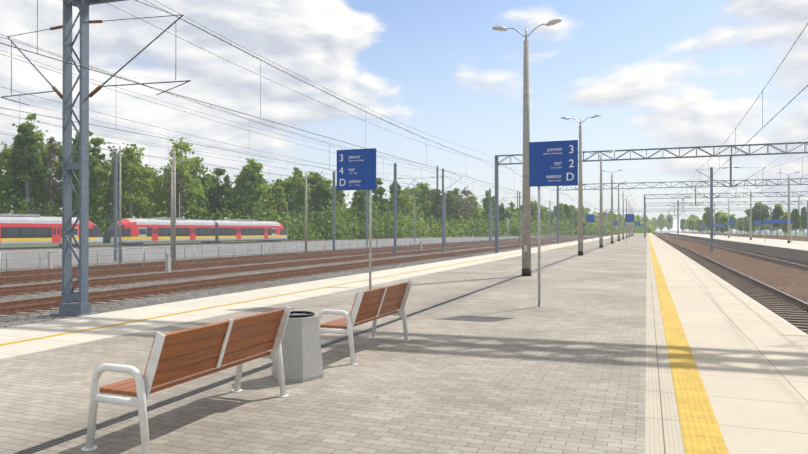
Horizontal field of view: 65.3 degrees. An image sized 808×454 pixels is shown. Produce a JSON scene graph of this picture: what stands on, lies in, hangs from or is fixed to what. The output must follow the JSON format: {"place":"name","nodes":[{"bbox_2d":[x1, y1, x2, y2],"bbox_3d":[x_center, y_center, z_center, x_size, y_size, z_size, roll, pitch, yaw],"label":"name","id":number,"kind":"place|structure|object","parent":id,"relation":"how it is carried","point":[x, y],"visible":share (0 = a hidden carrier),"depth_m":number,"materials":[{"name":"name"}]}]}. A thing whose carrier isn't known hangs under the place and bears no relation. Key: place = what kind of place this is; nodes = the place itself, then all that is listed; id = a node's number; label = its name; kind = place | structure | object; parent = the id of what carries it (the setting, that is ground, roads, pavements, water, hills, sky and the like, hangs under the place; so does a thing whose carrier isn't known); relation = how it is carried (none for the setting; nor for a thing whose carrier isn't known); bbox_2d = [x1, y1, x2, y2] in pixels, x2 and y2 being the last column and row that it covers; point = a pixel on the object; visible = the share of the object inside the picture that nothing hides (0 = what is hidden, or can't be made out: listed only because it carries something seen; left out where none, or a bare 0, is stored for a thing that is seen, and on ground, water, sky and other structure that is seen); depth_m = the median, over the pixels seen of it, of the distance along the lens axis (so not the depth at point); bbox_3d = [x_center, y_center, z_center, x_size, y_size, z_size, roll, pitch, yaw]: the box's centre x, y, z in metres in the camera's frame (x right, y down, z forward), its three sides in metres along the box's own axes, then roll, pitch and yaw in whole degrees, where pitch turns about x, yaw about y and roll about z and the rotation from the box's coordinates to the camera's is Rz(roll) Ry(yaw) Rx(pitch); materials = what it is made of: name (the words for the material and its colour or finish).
{"place":"outdoors","nodes":[
{"label":"outdoors","id":0,"kind":"place"},
{"bbox_2d":[0,236,542,268],"bbox_3d":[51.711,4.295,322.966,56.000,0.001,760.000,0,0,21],"label":"yard pavement","id":1,"kind":"structure","parent":0,"point":[224,250],"depth_m":81.30,"materials":[{"name":"concrete"}]},
{"bbox_2d":[0,237,436,248],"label":"siding rails","id":2,"kind":"object","parent":1,"relation":"on","point":[193,243],"visible":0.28,"depth_m":114.00,"materials":[{"name":"brown metal"}]},
{"bbox_2d":[0,214,102,245],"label":"train","id":3,"kind":"object","parent":2,"relation":"on","point":[26,229],"visible":0.88,"depth_m":87.46,"materials":[{"name":"red"}]},
{"bbox_2d":[104,211,286,244],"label":"train","id":4,"kind":"object","parent":2,"relation":"on","point":[135,231],"visible":0.94,"depth_m":114.44,"materials":[{"name":"red metal"}]},
{"bbox_2d":[106,142,414,264],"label":"yard lamps","id":5,"kind":"object","parent":1,"relation":"on","point":[173,219],"visible":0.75,"depth_m":49.19,"materials":[{"name":"concrete"}]},
{"bbox_2d":[0,235,552,268],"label":"yard railing","id":6,"kind":"object","parent":1,"relation":"on","point":[405,241],"visible":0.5,"depth_m":59.93,"materials":[{"name":"grey metal"}]},
{"bbox_2d":[14,248,595,453],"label":"platform wall","id":7,"kind":"structure","parent":0,"point":[213,383],"depth_m":6.37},
{"bbox_2d":[16,275,521,453],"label":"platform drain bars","id":8,"kind":"object","parent":7,"relation":"on","point":[182,396],"visible":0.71,"depth_m":6.57,"materials":[{"name":"grey metal"}]},
{"bbox_2d":[0,235,617,345],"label":"yellow platform line","id":9,"kind":"object","parent":7,"relation":"on","point":[211,307],"visible":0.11,"depth_m":12.68,"materials":[{"name":"yellow paint"}]},
{"bbox_2d":[0,233,627,358],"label":"pavement slabs","id":10,"kind":"structure","parent":7,"relation":"on","point":[24,332],"depth_m":13.00,"materials":[{"name":"beige concrete"}]},
{"bbox_2d":[0,233,637,453],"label":"platform pavement","id":11,"kind":"structure","parent":7,"relation":"on","point":[44,396],"depth_m":7.89,"materials":[{"name":"grey concrete"}]},
{"bbox_2d":[337,148,375,289],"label":"track sign","id":12,"kind":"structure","parent":11,"relation":"on","point":[356,169],"depth_m":14.78,"materials":[{"name":"blue metal"}]},
{"bbox_2d":[18,239,621,453],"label":"platform drain","id":13,"kind":"object","parent":7,"relation":"on","point":[193,392],"visible":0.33,"depth_m":5.61,"materials":[{"name":"grey metal"}]},
{"bbox_2d":[33,233,646,453],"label":"platform pavement","id":14,"kind":"structure","parent":7,"relation":"on","point":[507,367],"depth_m":6.55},
{"bbox_2d":[81,305,290,453],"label":"bench","id":15,"kind":"object","parent":14,"relation":"on","point":[180,357],"visible":1,"depth_m":5.07,"materials":[{"name":"brown wood"}]},
{"bbox_2d":[272,311,323,382],"bbox_3d":[-1.204,1.331,7.128,0.597,0.719,0.580,0,0,21],"label":"litter bin","id":16,"kind":"object","parent":14,"relation":"on","point":[301,352],"visible":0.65,"depth_m":6.91,"materials":[{"name":"grey concrete"}]},
{"bbox_2d":[317,280,412,364],"bbox_3d":[-0.520,1.245,8.741,0.725,0.916,1.949,0,0,21],"label":"bench","id":17,"kind":"object","parent":14,"relation":"on","point":[373,305],"visible":0.83,"depth_m":8.37,"materials":[{"name":"brown wood"}]},
{"bbox_2d":[492,18,561,275],"bbox_3d":[4.446,-2.837,22.924,2.566,9.220,0.350,0,0,21],"label":"lamp post","id":18,"kind":"object","parent":14,"relation":"on","point":[526,239],"visible":1,"depth_m":22.82,"materials":[{"name":"concrete"}]},
{"bbox_2d":[529,140,577,306],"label":"platform sign","id":19,"kind":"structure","parent":14,"relation":"on","point":[553,163],"depth_m":13.50,"materials":[{"name":"blue metal"}]},
{"bbox_2d":[561,114,600,254],"bbox_3d":[11.638,-2.739,41.586,2.566,9.220,0.350,0,0,21],"label":"lamp post","id":20,"kind":"object","parent":14,"relation":"on","point":[580,217],"visible":1,"depth_m":41.48,"materials":[{"name":"concrete"}]},
{"bbox_2d":[587,151,614,247],"bbox_3d":[18.830,-2.641,60.248,2.566,9.220,0.350,0,0,21],"label":"lamp post","id":21,"kind":"object","parent":14,"relation":"on","point":[601,225],"visible":1,"depth_m":60.14,"materials":[{"name":"concrete"}]},
{"bbox_2d":[602,170,621,243],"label":"lamp post","id":22,"kind":"object","parent":14,"relation":"on","point":[612,242],"visible":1,"depth_m":78.80,"materials":[{"name":"concrete"}]},
{"bbox_2d":[613,181,626,240],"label":"lamp post","id":23,"kind":"object","parent":14,"relation":"on","point":[619,213],"visible":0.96,"depth_m":97.45,"materials":[{"name":"concrete"}]},
{"bbox_2d":[616,189,630,238],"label":"lamp post","id":24,"kind":"object","parent":14,"relation":"on","point":[623,217],"visible":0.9,"depth_m":116.13,"materials":[{"name":"concrete"}]},
{"bbox_2d":[620,195,631,237],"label":"lamp post","id":25,"kind":"object","parent":14,"relation":"on","point":[626,213],"visible":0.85,"depth_m":134.79,"materials":[{"name":"concrete"}]},
{"bbox_2d":[624,199,634,236],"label":"lamp post","id":26,"kind":"object","parent":14,"relation":"on","point":[629,224],"visible":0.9,"depth_m":153.48,"materials":[{"name":"concrete"}]},
{"bbox_2d":[586,214,792,241],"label":"platform signs","id":27,"kind":"object","parent":14,"relation":"on","point":[591,217],"visible":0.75,"depth_m":87.42,"materials":[{"name":"blue metal"}]},
{"bbox_2d":[0,236,807,336],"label":"platform coping","id":28,"kind":"object","parent":7,"relation":"on","point":[794,327],"visible":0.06,"depth_m":14.49,"materials":[{"name":"beige concrete"}]},
{"bbox_2d":[645,233,684,453],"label":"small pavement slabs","id":29,"kind":"structure","parent":7,"relation":"on","point":[663,433],"depth_m":6.59,"materials":[{"name":"beige concrete"}]},
{"bbox_2d":[648,234,728,453],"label":"platform tactile strip","id":30,"kind":"object","parent":7,"relation":"on","point":[701,431],"visible":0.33,"depth_m":6.57,"materials":[{"name":"yellow tile"}]},
{"bbox_2d":[648,233,807,453],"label":"platform edge","id":31,"kind":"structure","parent":7,"relation":"on","point":[750,356],"depth_m":8.07,"materials":[{"name":"beige concrete"}]},
{"bbox_2d":[0,235,610,327],"bbox_3d":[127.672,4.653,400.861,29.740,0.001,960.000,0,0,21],"label":"ballast","id":32,"kind":"object","parent":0,"point":[24,319],"depth_m":31.46,"materials":[{"name":"brown gravel"}]},
{"bbox_2d":[1,0,190,316],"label":"catenary mast","id":33,"kind":"object","parent":32,"relation":"on","point":[69,307],"visible":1,"depth_m":19.09,"materials":[{"name":"metal"}]},
{"bbox_2d":[47,240,421,272],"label":"track marker posts","id":34,"kind":"object","parent":32,"relation":"on","point":[167,262],"visible":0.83,"depth_m":42.23,"materials":[{"name":"grey"}]},
{"bbox_2d":[0,233,561,266],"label":"yard fence","id":35,"kind":"object","parent":32,"relation":"on","point":[269,247],"visible":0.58,"depth_m":55.99,"materials":[{"name":"grey metal"}]},
{"bbox_2d":[0,236,574,285],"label":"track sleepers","id":36,"kind":"object","parent":32,"relation":"on","point":[220,266],"visible":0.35,"depth_m":43.03},
{"bbox_2d":[0,235,584,283],"bbox_3d":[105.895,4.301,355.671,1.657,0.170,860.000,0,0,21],"label":"track rails","id":37,"kind":"object","parent":36,"relation":"on","point":[19,279],"depth_m":43.41,"materials":[{"name":"brown"}]},
{"bbox_2d":[114,153,737,260],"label":"catenary poles","id":38,"kind":"object","parent":32,"relation":"on","point":[711,198],"visible":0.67,"depth_m":77.47,"materials":[{"name":"metal"}]},
{"bbox_2d":[506,211,684,242],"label":"signals","id":39,"kind":"object","parent":32,"relation":"on","point":[507,215],"visible":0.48,"depth_m":128.99,"materials":[{"name":"black metal"}]},
{"bbox_2d":[0,231,806,247],"bbox_3d":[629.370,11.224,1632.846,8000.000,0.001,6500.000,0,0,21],"label":"ground grass","id":40,"kind":"structure","parent":0,"point":[733,232],"depth_m":150.59,"materials":[{"name":"green plant"}]},
{"bbox_2d":[0,236,562,277],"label":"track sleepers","id":41,"kind":"object","parent":40,"relation":"on","point":[222,261],"visible":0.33,"depth_m":49.68},
{"bbox_2d":[0,235,574,276],"bbox_3d":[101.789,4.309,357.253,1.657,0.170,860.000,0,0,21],"label":"track rails","id":42,"kind":"object","parent":41,"relation":"on","point":[36,271],"depth_m":49.79,"materials":[{"name":"brown"}]},
{"bbox_2d":[0,236,586,297],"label":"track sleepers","id":43,"kind":"object","parent":40,"relation":"on","point":[104,285],"visible":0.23,"depth_m":36.11},
{"bbox_2d":[0,235,595,295],"bbox_3d":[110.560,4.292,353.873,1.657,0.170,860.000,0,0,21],"label":"track rails","id":44,"kind":"object","parent":43,"relation":"on","point":[11,290],"depth_m":36.02,"materials":[{"name":"brown"}]},
{"bbox_2d":[0,236,595,316],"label":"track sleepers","id":45,"kind":"object","parent":40,"relation":"on","point":[119,300],"visible":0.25,"depth_m":29.92},
{"bbox_2d":[0,235,606,313],"bbox_3d":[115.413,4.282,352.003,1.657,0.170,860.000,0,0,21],"label":"track rails","id":46,"kind":"object","parent":45,"relation":"on","point":[11,308],"depth_m":28.47,"materials":[{"name":"brown"}]},
{"bbox_2d":[0,113,663,242],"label":"tree line","id":47,"kind":"object","parent":40,"relation":"on","point":[25,194],"visible":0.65,"depth_m":165.76,"materials":[{"name":"green plant"}]},
{"bbox_2d":[620,211,786,232],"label":"tree line","id":48,"kind":"object","parent":40,"relation":"on","point":[661,221],"visible":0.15,"depth_m":674.61,"materials":[{"name":"green plant"}]},
{"bbox_2d":[657,236,807,334],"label":"track sleepers","id":49,"kind":"object","parent":40,"relation":"on","point":[751,289],"visible":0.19,"depth_m":25.87,"materials":[{"name":"concrete"}]},
{"bbox_2d":[655,234,807,309],"bbox_3d":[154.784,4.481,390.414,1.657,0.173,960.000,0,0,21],"label":"track rails","id":50,"kind":"object","parent":49,"relation":"on","point":[787,297],"visible":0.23,"depth_m":27.77,"materials":[{"name":"metal"}]},
{"bbox_2d":[664,233,807,261],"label":"platform body wall","id":51,"kind":"structure","parent":40,"relation":"on","point":[797,254],"depth_m":70.92,"materials":[{"name":"concrete"}]},
{"bbox_2d":[671,236,807,271],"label":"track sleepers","id":52,"kind":"object","parent":40,"relation":"on","point":[792,266],"visible":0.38,"depth_m":58.75,"materials":[{"name":"concrete"}]},
{"bbox_2d":[656,232,807,268],"bbox_3d":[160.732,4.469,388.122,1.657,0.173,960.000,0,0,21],"label":"track rails","id":53,"kind":"object","parent":52,"relation":"on","point":[793,264],"visible":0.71,"depth_m":60.17,"materials":[{"name":"metal"}]},
{"bbox_2d":[680,202,806,235],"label":"tree line","id":54,"kind":"object","parent":40,"relation":"on","point":[741,224],"visible":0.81,"depth_m":317.90,"materials":[{"name":"green plant"}]},
{"bbox_2d":[0,0,807,230],"label":"sky","id":55,"kind":"structure","parent":0,"point":[656,73],"materials":[{"name":"blue"}]},
{"bbox_2d":[652,232,807,332],"bbox_3d":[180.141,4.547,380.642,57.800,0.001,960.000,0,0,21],"label":"ballast ground","id":56,"kind":"structure","parent":0,"point":[791,281],"depth_m":43.30,"materials":[{"name":"brown gravel"}]},
{"bbox_2d":[414,142,807,252],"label":"gantry","id":57,"kind":"object","parent":56,"relation":"on","point":[497,193],"visible":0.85,"depth_m":61.32,"materials":[{"name":"metal"}]},
{"bbox_2d":[0,0,807,223],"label":"catenary wires","id":58,"kind":"object","parent":57,"relation":"on","point":[297,133],"visible":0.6,"depth_m":37.28,"materials":[{"name":"grey metal"}]},
{"bbox_2d":[501,178,807,243],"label":"gantry","id":59,"kind":"object","parent":56,"relation":"on","point":[681,182],"visible":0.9,"depth_m":103.34,"materials":[{"name":"metal"}]},
{"bbox_2d":[605,207,771,237],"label":"gantry","id":60,"kind":"object","parent":56,"relation":"on","point":[770,209],"visible":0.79,"depth_m":225.78,"materials":[{"name":"metal"}]},
{"bbox_2d":[644,191,807,237],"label":"gantry","id":61,"kind":"object","parent":56,"relation":"on","point":[717,197],"visible":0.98,"depth_m":134.89,"materials":[{"name":"metal"}]},
{"bbox_2d":[645,201,807,239],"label":"gantry","id":62,"kind":"object","parent":56,"relation":"on","point":[737,204],"visible":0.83,"depth_m":173.45,"materials":[{"name":"metal"}]},
{"bbox_2d":[664,232,807,250],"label":"platform pavement","id":63,"kind":"structure","parent":0,"point":[799,245],"depth_m":92.91,"materials":[{"name":"beige concrete"}]},
{"bbox_2d":[713,202,719,235],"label":"lamp post","id":64,"kind":"object","parent":63,"relation":"on","point":[714,217],"visible":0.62,"depth_m":171.03,"materials":[{"name":"concrete"}]},
{"bbox_2d":[728,198,729,237],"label":"lamp post","id":65,"kind":"object","parent":63,"relation":"on","point":[728,217],"visible":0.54,"depth_m":141.21,"materials":[{"name":"concrete"}]},
{"bbox_2d":[744,187,758,239],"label":"lamp post","id":66,"kind":"object","parent":63,"relation":"on","point":[750,215],"visible":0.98,"depth_m":111.31,"materials":[{"name":"concrete"}]},
{"bbox_2d":[778,172,798,242],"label":"lamp post","id":67,"kind":"object","parent":63,"relation":"on","point":[788,236],"visible":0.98,"depth_m":81.45,"materials":[{"name":"concrete"}]}
]}

